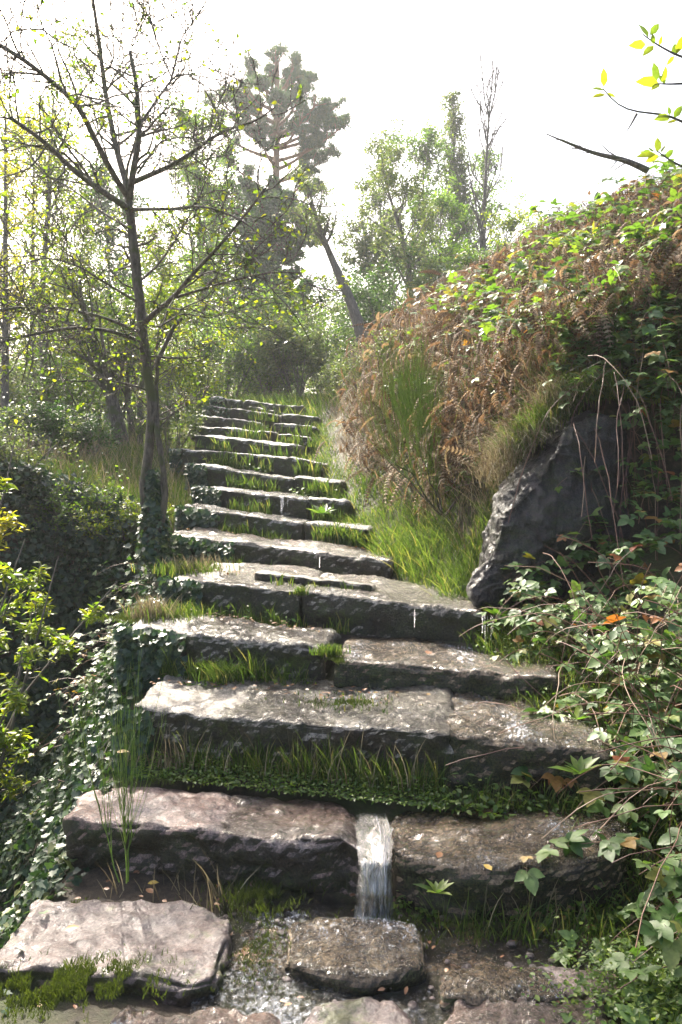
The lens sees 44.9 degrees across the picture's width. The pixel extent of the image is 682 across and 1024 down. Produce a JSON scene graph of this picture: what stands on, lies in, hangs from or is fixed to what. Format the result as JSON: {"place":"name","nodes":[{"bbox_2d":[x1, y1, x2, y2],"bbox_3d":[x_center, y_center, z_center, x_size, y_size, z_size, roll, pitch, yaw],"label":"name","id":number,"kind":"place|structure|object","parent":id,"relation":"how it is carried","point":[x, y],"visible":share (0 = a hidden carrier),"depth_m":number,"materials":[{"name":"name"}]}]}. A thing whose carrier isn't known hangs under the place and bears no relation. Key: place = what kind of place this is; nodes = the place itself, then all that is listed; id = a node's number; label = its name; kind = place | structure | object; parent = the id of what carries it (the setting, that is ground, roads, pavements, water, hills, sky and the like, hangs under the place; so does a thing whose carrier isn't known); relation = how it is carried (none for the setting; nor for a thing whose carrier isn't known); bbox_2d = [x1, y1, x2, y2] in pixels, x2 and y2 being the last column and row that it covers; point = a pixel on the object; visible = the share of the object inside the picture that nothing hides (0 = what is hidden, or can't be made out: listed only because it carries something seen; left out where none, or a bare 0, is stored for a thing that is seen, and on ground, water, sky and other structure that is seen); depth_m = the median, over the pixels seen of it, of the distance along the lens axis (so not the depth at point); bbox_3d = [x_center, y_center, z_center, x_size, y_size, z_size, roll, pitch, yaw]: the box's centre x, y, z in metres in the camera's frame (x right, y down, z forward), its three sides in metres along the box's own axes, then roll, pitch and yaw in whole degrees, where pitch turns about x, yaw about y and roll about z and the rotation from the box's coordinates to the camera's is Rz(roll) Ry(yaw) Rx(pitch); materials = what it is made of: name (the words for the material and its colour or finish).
{"place":"outdoors","nodes":[
{"label":"outdoors","id":0,"kind":"place"},
{"bbox_2d":[0,275,681,1023],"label":"ground","id":1,"kind":"structure","parent":0,"point":[90,887],"depth_m":3.05,"materials":[{"name":"soil"}]},
{"bbox_2d":[0,409,35,593],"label":"yellow bush","id":2,"kind":"object","parent":1,"relation":"on","point":[10,523],"visible":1,"depth_m":6.26,"materials":[{"name":"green plant"}]},
{"bbox_2d":[0,83,61,433],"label":"tree","id":3,"kind":"object","parent":1,"relation":"on","point":[4,323],"visible":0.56,"depth_m":10.80,"materials":[{"name":"green plant"}]},
{"bbox_2d":[0,457,66,521],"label":"ivy bush","id":4,"kind":"object","parent":1,"relation":"on","point":[20,480],"visible":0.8,"depth_m":7.01,"materials":[{"name":"green plant"}]},
{"bbox_2d":[0,338,71,443],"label":"shrub","id":5,"kind":"object","parent":1,"relation":"on","point":[11,393],"visible":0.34,"depth_m":12.05,"materials":[{"name":"green plant"}]},
{"bbox_2d":[0,383,81,459],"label":"shrub","id":6,"kind":"object","parent":1,"relation":"on","point":[50,426],"visible":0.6,"depth_m":8.85,"materials":[{"name":"green plant"}]},
{"bbox_2d":[0,399,85,470],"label":"loose bush","id":7,"kind":"object","parent":1,"relation":"on","point":[8,442],"visible":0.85,"depth_m":7.21,"materials":[{"name":"green plant"}]},
{"bbox_2d":[0,99,101,423],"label":"tree","id":8,"kind":"object","parent":1,"relation":"on","point":[15,190],"visible":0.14,"depth_m":16.62,"materials":[{"name":"green plant"}]},
{"bbox_2d":[9,521,98,592],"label":"ivy bush","id":9,"kind":"object","parent":1,"relation":"on","point":[39,557],"visible":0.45,"depth_m":7.05,"materials":[{"name":"green plant"}]},
{"bbox_2d":[0,476,117,800],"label":"yellow bush","id":10,"kind":"object","parent":1,"relation":"on","point":[8,737],"visible":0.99,"depth_m":4.52,"materials":[{"name":"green plant"}]},
{"bbox_2d":[0,318,122,425],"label":"shrub","id":11,"kind":"object","parent":1,"relation":"on","point":[43,384],"visible":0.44,"depth_m":12.60,"materials":[{"name":"green plant"}]},
{"bbox_2d":[0,8,126,420],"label":"tree","id":12,"kind":"object","parent":1,"relation":"on","point":[49,204],"visible":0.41,"depth_m":12.68,"materials":[{"name":"green plant"}]},
{"bbox_2d":[0,262,133,421],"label":"shrub","id":13,"kind":"object","parent":1,"relation":"on","point":[24,333],"visible":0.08,"depth_m":15.75,"materials":[{"name":"green plant"}]},
{"bbox_2d":[35,163,108,412],"bbox_3d":[-5.817,-4.405,17.862,1.730,5.883,2.125,-2,5,-32],"label":"tree","id":14,"kind":"object","parent":1,"relation":"on","point":[88,246],"visible":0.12,"depth_m":17.77,"materials":[{"name":"green plant"}]},
{"bbox_2d":[8,461,139,537],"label":"loose bush","id":15,"kind":"object","parent":1,"relation":"on","point":[61,504],"visible":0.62,"depth_m":7.15,"materials":[{"name":"green plant"}]},
{"bbox_2d":[46,620,107,679],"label":"ivy bush","id":16,"kind":"object","parent":1,"relation":"on","point":[63,665],"visible":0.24,"depth_m":6.86,"materials":[{"name":"green plant"}]},
{"bbox_2d":[12,234,155,447],"bbox_3d":[-3.449,-2.191,11.244,1.890,3.206,1.579,0,4,0],"label":"crooked tree","id":17,"kind":"object","parent":1,"relation":"on","point":[112,400],"visible":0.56,"depth_m":11.17,"materials":[{"name":"green plant"}]},
{"bbox_2d":[43,405,124,461],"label":"shrub","id":18,"kind":"object","parent":1,"relation":"on","point":[85,427],"visible":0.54,"depth_m":9.45,"materials":[{"name":"green plant"}]},
{"bbox_2d":[10,281,163,431],"bbox_3d":[-4.688,-2.851,15.835,3.471,3.143,3.803,0,4,0],"label":"shrub","id":19,"kind":"object","parent":1,"relation":"on","point":[118,391],"visible":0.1,"depth_m":15.33,"materials":[{"name":"green plant"}]},
{"bbox_2d":[37,153,163,424],"bbox_3d":[-6.732,-6.098,23.504,2.834,7.818,3.783,2,4,27],"label":"tree","id":20,"kind":"object","parent":1,"relation":"on","point":[117,193],"visible":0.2,"depth_m":23.01,"materials":[{"name":"green plant"}]},
{"bbox_2d":[54,649,168,883],"bbox_3d":[-0.781,0.889,2.864,0.263,0.797,0.355,2,4,26],"label":"broom shrub","id":21,"kind":"object","parent":1,"relation":"on","point":[125,785],"visible":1,"depth_m":2.86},
{"bbox_2d":[0,899,231,1007],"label":"paving slab","id":22,"kind":"structure","parent":1,"relation":"on","point":[199,938],"depth_m":2.54,"materials":[{"name":"stone"}]},
{"bbox_2d":[88,559,145,613],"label":"ivy bush","id":23,"kind":"object","parent":1,"relation":"on","point":[109,579],"visible":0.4,"depth_m":6.78,"materials":[{"name":"green plant"}]},
{"bbox_2d":[0,397,235,1016],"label":"ivy","id":24,"kind":"object","parent":1,"relation":"on","point":[46,874],"depth_m":5.84,"materials":[{"name":"plant"}]},
{"bbox_2d":[63,490,173,554],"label":"loose bush","id":25,"kind":"object","parent":1,"relation":"on","point":[122,514],"visible":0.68,"depth_m":7.05,"materials":[{"name":"green plant"}]},
{"bbox_2d":[96,276,185,440],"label":"crooked tree","id":26,"kind":"object","parent":1,"relation":"on","point":[126,393],"visible":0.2,"depth_m":11.51,"materials":[{"name":"green plant"}]},
{"bbox_2d":[120,281,189,446],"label":"crooked tree","id":27,"kind":"object","parent":1,"relation":"on","point":[165,297],"visible":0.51,"depth_m":10.99,"materials":[{"name":"green plant"}]},
{"bbox_2d":[123,384,206,456],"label":"shrub","id":28,"kind":"object","parent":1,"relation":"on","point":[190,421],"visible":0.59,"depth_m":10.51,"materials":[{"name":"green plant"}]},
{"bbox_2d":[131,204,203,408],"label":"tree","id":29,"kind":"object","parent":1,"relation":"on","point":[165,270],"visible":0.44,"depth_m":14.55,"materials":[{"name":"green plant"}]},
{"bbox_2d":[0,0,351,553],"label":"hawthorn tree","id":30,"kind":"object","parent":1,"relation":"on","point":[133,257],"visible":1,"depth_m":5.43,"materials":[{"name":"green plant"}]},
{"bbox_2d":[130,148,234,412],"bbox_3d":[-5.466,-8.565,31.509,5.026,10.694,4.903,0,4,0],"label":"tree","id":31,"kind":"object","parent":1,"relation":"on","point":[187,193],"visible":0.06,"depth_m":31.08,"materials":[{"name":"green plant"}]},
{"bbox_2d":[134,320,240,418],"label":"shrub","id":32,"kind":"object","parent":1,"relation":"on","point":[197,377],"visible":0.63,"depth_m":14.68,"materials":[{"name":"green plant"}]},
{"bbox_2d":[110,1006,280,1023],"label":"paving slab","id":33,"kind":"structure","parent":1,"relation":"on","point":[212,1020],"depth_m":2.21,"materials":[{"name":"grey stone"}]},
{"bbox_2d":[154,94,246,405],"bbox_3d":[-3.304,-5.755,19.600,2.384,7.907,2.243,0,4,0],"label":"tree","id":34,"kind":"object","parent":1,"relation":"on","point":[195,181],"visible":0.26,"depth_m":19.35,"materials":[{"name":"green plant"}]},
{"bbox_2d":[62,785,363,902],"bbox_3d":[-0.479,1.334,3.204,1.240,0.445,0.482,1,4,11],"label":"stone step","id":35,"kind":"object","parent":1,"relation":"on","point":[176,830],"visible":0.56,"depth_m":3.02,"materials":[{"name":"grey stone"}]},
{"bbox_2d":[154,294,286,397],"bbox_3d":[-2.434,-3.261,16.752,2.842,2.495,2.315,0,4,0],"label":"shrub","id":36,"kind":"object","parent":1,"relation":"on","point":[237,361],"visible":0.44,"depth_m":16.52,"materials":[{"name":"green plant"}]},
{"bbox_2d":[189,134,260,392],"bbox_3d":[-3.424,-7.187,26.096,2.890,9.157,2.857,0,4,0],"label":"tree","id":37,"kind":"object","parent":1,"relation":"on","point":[233,181],"visible":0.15,"depth_m":25.91,"materials":[{"name":"green plant"}]},
{"bbox_2d":[178,448,287,476],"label":"stone step","id":38,"kind":"object","parent":1,"relation":"on","point":[278,462],"visible":0.31,"depth_m":9.31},
{"bbox_2d":[197,415,270,430],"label":"stone step","id":39,"kind":"object","parent":1,"relation":"on","point":[215,421],"visible":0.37,"depth_m":11.61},
{"bbox_2d":[189,425,278,441],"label":"stone step","id":40,"kind":"object","parent":1,"relation":"on","point":[204,430],"visible":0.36,"depth_m":10.93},
{"bbox_2d":[131,613,341,681],"bbox_3d":[-0.559,0.797,4.456,1.087,0.479,0.644,1,4,10],"label":"stone step","id":41,"kind":"object","parent":1,"relation":"on","point":[299,655],"visible":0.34,"depth_m":4.16,"materials":[{"name":"stone"}]},
{"bbox_2d":[207,405,281,427],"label":"stone step","id":42,"kind":"object","parent":1,"relation":"on","point":[238,413],"visible":0.37,"depth_m":12.29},
{"bbox_2d":[195,463,295,492],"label":"stone step","id":43,"kind":"object","parent":1,"relation":"on","point":[216,474],"visible":0.35,"depth_m":8.41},
{"bbox_2d":[185,503,309,539],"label":"stone step","id":44,"kind":"object","parent":1,"relation":"on","point":[281,527],"visible":0.39,"depth_m":6.78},
{"bbox_2d":[174,563,322,626],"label":"stone step","id":45,"kind":"object","parent":1,"relation":"on","point":[269,597],"visible":0.37,"depth_m":4.89,"materials":[{"name":"stone"}]},
{"bbox_2d":[255,570,375,591],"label":"stone slab","id":46,"kind":"structure","parent":45,"relation":"on","point":[262,575],"depth_m":5.02,"materials":[{"name":"stone"}]},
{"bbox_2d":[195,434,304,457],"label":"stone step","id":47,"kind":"object","parent":1,"relation":"on","point":[241,445],"visible":0.48,"depth_m":10.18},
{"bbox_2d":[207,486,310,518],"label":"stone step","id":48,"kind":"object","parent":1,"relation":"on","point":[295,506],"visible":0.41,"depth_m":7.56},
{"bbox_2d":[222,171,322,395],"bbox_3d":[-2.213,-6.790,25.727,3.334,7.314,3.634,-2,4,-21],"label":"ivy clad tree","id":49,"kind":"object","parent":1,"relation":"on","point":[270,205],"visible":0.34,"depth_m":24.87,"materials":[{"name":"green plant"}]},
{"bbox_2d":[214,310,343,402],"bbox_3d":[-1.194,-3.309,17.575,2.844,2.271,2.658,0,4,0],"label":"shrub","id":50,"kind":"object","parent":1,"relation":"on","point":[267,382],"visible":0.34,"depth_m":17.32,"materials":[{"name":"green plant"}]},
{"bbox_2d":[201,39,357,393],"bbox_3d":[-2.132,-10.142,29.273,5.568,12.937,4.379,0,4,0],"label":"pine tree","id":51,"kind":"object","parent":1,"relation":"on","point":[318,116],"visible":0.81,"depth_m":28.84,"materials":[{"name":"green plant"}]},
{"bbox_2d":[197,257,366,395],"bbox_3d":[-1.834,-5.173,23.779,4.720,4.337,4.984,1,4,17],"label":"shrub","id":52,"kind":"object","parent":1,"relation":"on","point":[281,296],"visible":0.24,"depth_m":23.14,"materials":[{"name":"green plant"}]},
{"bbox_2d":[171,527,393,578],"bbox_3d":[-0.423,0.398,6.415,1.948,0.510,0.979,1,4,18],"label":"stone step","id":53,"kind":"object","parent":1,"relation":"on","point":[341,563],"visible":0.31,"depth_m":5.92,"materials":[{"name":"stone"}]},
{"bbox_2d":[135,674,453,786],"bbox_3d":[-0.200,1.022,3.829,1.494,0.397,0.694,1,4,13],"label":"stone step","id":54,"kind":"object","parent":1,"relation":"on","point":[198,709],"visible":0.48,"depth_m":3.57,"materials":[{"name":"stone"}]},
{"bbox_2d":[253,292,347,400],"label":"shrub","id":55,"kind":"object","parent":1,"relation":"on","point":[301,357],"visible":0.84,"depth_m":16.65,"materials":[{"name":"green plant"}]},
{"bbox_2d":[4,288,624,943],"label":"dry grass","id":56,"kind":"structure","parent":1,"relation":"on","point":[488,472],"depth_m":5.03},
{"bbox_2d":[0,608,628,1023],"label":"moss","id":57,"kind":"object","parent":1,"relation":"on","point":[70,982],"visible":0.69,"depth_m":2.38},
{"bbox_2d":[295,476,345,498],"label":"stone step","id":58,"kind":"object","parent":1,"relation":"on","point":[305,479],"visible":0.38,"depth_m":8.19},
{"bbox_2d":[278,159,368,342],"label":"tree","id":59,"kind":"object","parent":1,"relation":"on","point":[320,231],"visible":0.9,"depth_m":15.64,"materials":[{"name":"green plant"}]},
{"bbox_2d":[308,497,352,519],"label":"stone step","id":60,"kind":"object","parent":1,"relation":"on","point":[343,504],"visible":0.39,"depth_m":7.35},
{"bbox_2d":[269,297,397,390],"bbox_3d":[0.083,-3.692,18.705,3.374,2.299,2.563,2,5,30],"label":"shrub","id":61,"kind":"object","parent":1,"relation":"on","point":[344,334],"visible":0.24,"depth_m":18.32,"materials":[{"name":"green plant"}]},
{"bbox_2d":[310,351,364,400],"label":"shrub","id":62,"kind":"object","parent":1,"relation":"on","point":[324,372],"visible":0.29,"depth_m":13.26,"materials":[{"name":"green plant"}]},
{"bbox_2d":[304,520,373,547],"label":"stone step","id":63,"kind":"object","parent":1,"relation":"on","point":[308,527],"visible":0.36,"depth_m":6.63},
{"bbox_2d":[0,292,681,1023],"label":"grass","id":64,"kind":"structure","parent":1,"relation":"on","point":[404,554],"depth_m":5.52,"materials":[{"name":"plant"}]},
{"bbox_2d":[10,157,681,1002],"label":"bramble canes","id":65,"kind":"object","parent":1,"relation":"on","point":[612,721],"visible":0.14,"depth_m":4.66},
{"bbox_2d":[3,282,681,1023],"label":"bramble leaves","id":66,"kind":"object","parent":65,"relation":"attached to","point":[659,928],"visible":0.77,"depth_m":3.71,"materials":[{"name":"green plant"}]},
{"bbox_2d":[592,68,681,130],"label":"overhanging branch","id":67,"kind":"object","parent":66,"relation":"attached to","point":[660,116],"visible":1,"depth_m":2.52,"materials":[{"name":"yellow plant"}]},
{"bbox_2d":[629,24,681,89],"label":"overhanging branch","id":68,"kind":"object","parent":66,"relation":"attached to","point":[649,81],"visible":1,"depth_m":2.51,"materials":[{"name":"yellow plant"}]},
{"bbox_2d":[370,150,681,490],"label":"bramble leaves","id":69,"kind":"object","parent":65,"relation":"attached to","point":[493,306],"visible":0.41,"depth_m":6.33,"materials":[{"name":"green plant"}]},
{"bbox_2d":[530,125,649,175],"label":"dead branch","id":70,"kind":"object","parent":65,"relation":"on","point":[635,164],"visible":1,"depth_m":7.19,"materials":[{"name":"wood"}]},
{"bbox_2d":[316,336,378,392],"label":"shrub","id":71,"kind":"object","parent":1,"relation":"on","point":[346,363],"visible":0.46,"depth_m":11.32,"materials":[{"name":"green plant"}]},
{"bbox_2d":[40,528,661,1014],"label":"leaf litter","id":72,"kind":"object","parent":1,"relation":"on","point":[320,698],"visible":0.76,"depth_m":3.78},
{"bbox_2d":[118,405,623,951],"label":"grass","id":73,"kind":"structure","parent":1,"relation":"on","point":[210,671],"depth_m":3.99,"materials":[{"name":"plant"}]},
{"bbox_2d":[327,183,416,328],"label":"tree","id":74,"kind":"object","parent":1,"relation":"on","point":[361,246],"visible":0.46,"depth_m":21.53,"materials":[{"name":"green plant"}]},
{"bbox_2d":[323,240,429,352],"bbox_3d":[1.198,-4.359,17.628,3.197,2.524,2.743,-2,4,-21],"label":"shrub","id":75,"kind":"object","parent":1,"relation":"on","point":[361,295],"visible":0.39,"depth_m":17.34,"materials":[{"name":"green plant"}]},
{"bbox_2d":[338,111,417,313],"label":"tree","id":76,"kind":"object","parent":1,"relation":"on","point":[377,206],"visible":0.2,"depth_m":27.94,"materials":[{"name":"green plant"}]},
{"bbox_2d":[300,572,483,642],"bbox_3d":[0.316,0.631,5.086,1.169,0.432,0.954,1,4,13],"label":"stone step","id":77,"kind":"object","parent":1,"relation":"on","point":[373,616],"visible":0.53,"depth_m":4.68,"materials":[{"name":"stone"}]},
{"bbox_2d":[348,127,443,316],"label":"tree","id":78,"kind":"object","parent":1,"relation":"on","point":[403,191],"visible":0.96,"depth_m":17.46,"materials":[{"name":"green plant"}]},
{"bbox_2d":[128,458,681,1023],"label":"ground cover","id":79,"kind":"object","parent":1,"relation":"on","point":[672,1006],"visible":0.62,"depth_m":3.04,"materials":[{"name":"green plant"}]},
{"bbox_2d":[226,909,598,998],"bbox_3d":[0.230,1.402,2.442,1.300,0.079,0.980,0,4,0],"label":"stream bed","id":80,"kind":"object","parent":1,"relation":"on","point":[453,956],"visible":0.15,"depth_m":2.56,"materials":[{"name":"gravel"}]},
{"bbox_2d":[285,917,426,996],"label":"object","id":81,"kind":"structure","parent":80,"relation":"on","point":[351,978],"depth_m":2.46,"materials":[{"name":"stone"}]},
{"bbox_2d":[303,997,411,1023],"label":"stone","id":82,"kind":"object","parent":80,"relation":"on","point":[365,1010],"depth_m":2.24,"materials":[{"name":"stone"}]},
{"bbox_2d":[219,912,563,1010],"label":"pebbles","id":83,"kind":"object","parent":80,"relation":"on","point":[411,1005],"visible":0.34,"depth_m":2.52,"materials":[{"name":"stone"}]},
{"bbox_2d":[438,964,566,1013],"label":"paving slab","id":84,"kind":"structure","parent":80,"relation":"on","point":[476,997],"depth_m":2.35,"materials":[{"name":"stone"}]},
{"bbox_2d":[444,997,608,1023],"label":"paving slab","id":85,"kind":"structure","parent":80,"relation":"on","point":[502,1018],"depth_m":2.25,"materials":[{"name":"grey stone"}]},
{"bbox_2d":[539,966,629,1004],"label":"paving slab","id":86,"kind":"structure","parent":80,"relation":"on","point":[557,971],"depth_m":2.38,"materials":[{"name":"grey stone"}]},
{"bbox_2d":[377,325,455,472],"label":"broom shrub","id":87,"kind":"object","parent":1,"relation":"on","point":[414,374],"visible":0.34,"depth_m":6.80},
{"bbox_2d":[315,283,526,515],"bbox_3d":[0.594,-0.738,5.842,1.461,1.533,1.490,4,5,42],"label":"broom shrub","id":88,"kind":"object","parent":1,"relation":"on","point":[432,445],"visible":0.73,"depth_m":5.69,"materials":[{"name":"green plant"}]},
{"bbox_2d":[380,117,462,302],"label":"tree","id":89,"kind":"object","parent":1,"relation":"on","point":[427,136],"visible":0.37,"depth_m":24.11,"materials":[{"name":"green plant"}]},
{"bbox_2d":[406,173,472,290],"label":"tree","id":90,"kind":"object","parent":1,"relation":"on","point":[443,201],"visible":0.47,"depth_m":19.43,"materials":[{"name":"green plant"}]},
{"bbox_2d":[397,243,481,314],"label":"shrub","id":91,"kind":"object","parent":1,"relation":"on","point":[422,277],"visible":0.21,"depth_m":16.68,"materials":[{"name":"green plant"}]},
{"bbox_2d":[333,636,563,700],"bbox_3d":[0.540,0.879,4.277,1.130,0.378,0.747,1,4,10],"label":"stone step","id":92,"kind":"object","parent":1,"relation":"on","point":[384,674],"visible":0.46,"depth_m":3.96,"materials":[{"name":"stone"}]},
{"bbox_2d":[434,82,477,266],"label":"poplar tree","id":93,"kind":"object","parent":1,"relation":"on","point":[456,165],"visible":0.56,"depth_m":25.95,"materials":[{"name":"green plant"}]},
{"bbox_2d":[458,51,514,261],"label":"birch tree","id":94,"kind":"object","parent":1,"relation":"on","point":[484,201],"visible":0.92,"depth_m":23.30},
{"bbox_2d":[461,146,526,269],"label":"tree","id":95,"kind":"object","parent":1,"relation":"on","point":[481,164],"visible":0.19,"depth_m":29.16,"materials":[{"name":"green plant"}]},
{"bbox_2d":[313,167,681,522],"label":"dead bracken","id":96,"kind":"object","parent":1,"relation":"on","point":[633,262],"visible":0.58,"depth_m":6.29,"materials":[{"name":"plant"}]},
{"bbox_2d":[481,202,528,254],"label":"tree","id":97,"kind":"object","parent":1,"relation":"on","point":[509,223],"visible":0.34,"depth_m":20.46,"materials":[{"name":"green plant"}]},
{"bbox_2d":[333,159,681,502],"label":"dead stalks","id":98,"kind":"object","parent":1,"relation":"on","point":[490,331],"visible":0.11,"depth_m":6.78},
{"bbox_2d":[387,799,631,924],"bbox_3d":[0.654,1.321,3.019,0.991,0.414,0.618,0,4,0],"label":"stone step","id":99,"kind":"object","parent":1,"relation":"on","point":[408,872],"visible":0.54,"depth_m":2.77,"materials":[{"name":"stone"}]},
{"bbox_2d":[444,691,613,801],"bbox_3d":[0.787,1.061,3.613,0.676,0.395,0.758,1,4,8],"label":"stone step","id":100,"kind":"object","parent":1,"relation":"on","point":[537,758],"visible":0.44,"depth_m":3.32,"materials":[{"name":"stone"}]},
{"bbox_2d":[466,410,630,616],"bbox_3d":[1.386,0.003,5.168,0.890,1.249,1.566,2,4,27],"label":"boulder","id":101,"kind":"object","parent":1,"relation":"on","point":[543,512],"visible":0.78,"depth_m":4.70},
{"bbox_2d":[445,355,681,947],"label":"hanging canes","id":102,"kind":"object","parent":1,"relation":"on","point":[627,681],"visible":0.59,"depth_m":3.44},
{"bbox_2d":[0,0,681,409],"label":"sky","id":103,"kind":"structure","parent":0,"point":[389,58],"materials":[{"name":"white"}]},
{"bbox_2d":[109,467,626,1023],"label":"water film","id":104,"kind":"object","parent":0,"point":[339,693],"visible":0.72,"depth_m":3.57,"materials":[{"name":"white"}]},
{"bbox_2d":[353,812,448,937],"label":"waterfall","id":105,"kind":"structure","parent":0,"point":[374,830],"depth_m":2.76,"materials":[{"name":"white liquid"}]},
{"bbox_2d":[190,890,622,1023],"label":"shallow water","id":106,"kind":"structure","parent":0,"point":[279,969],"depth_m":2.53,"materials":[{"name":"clear liquid"}]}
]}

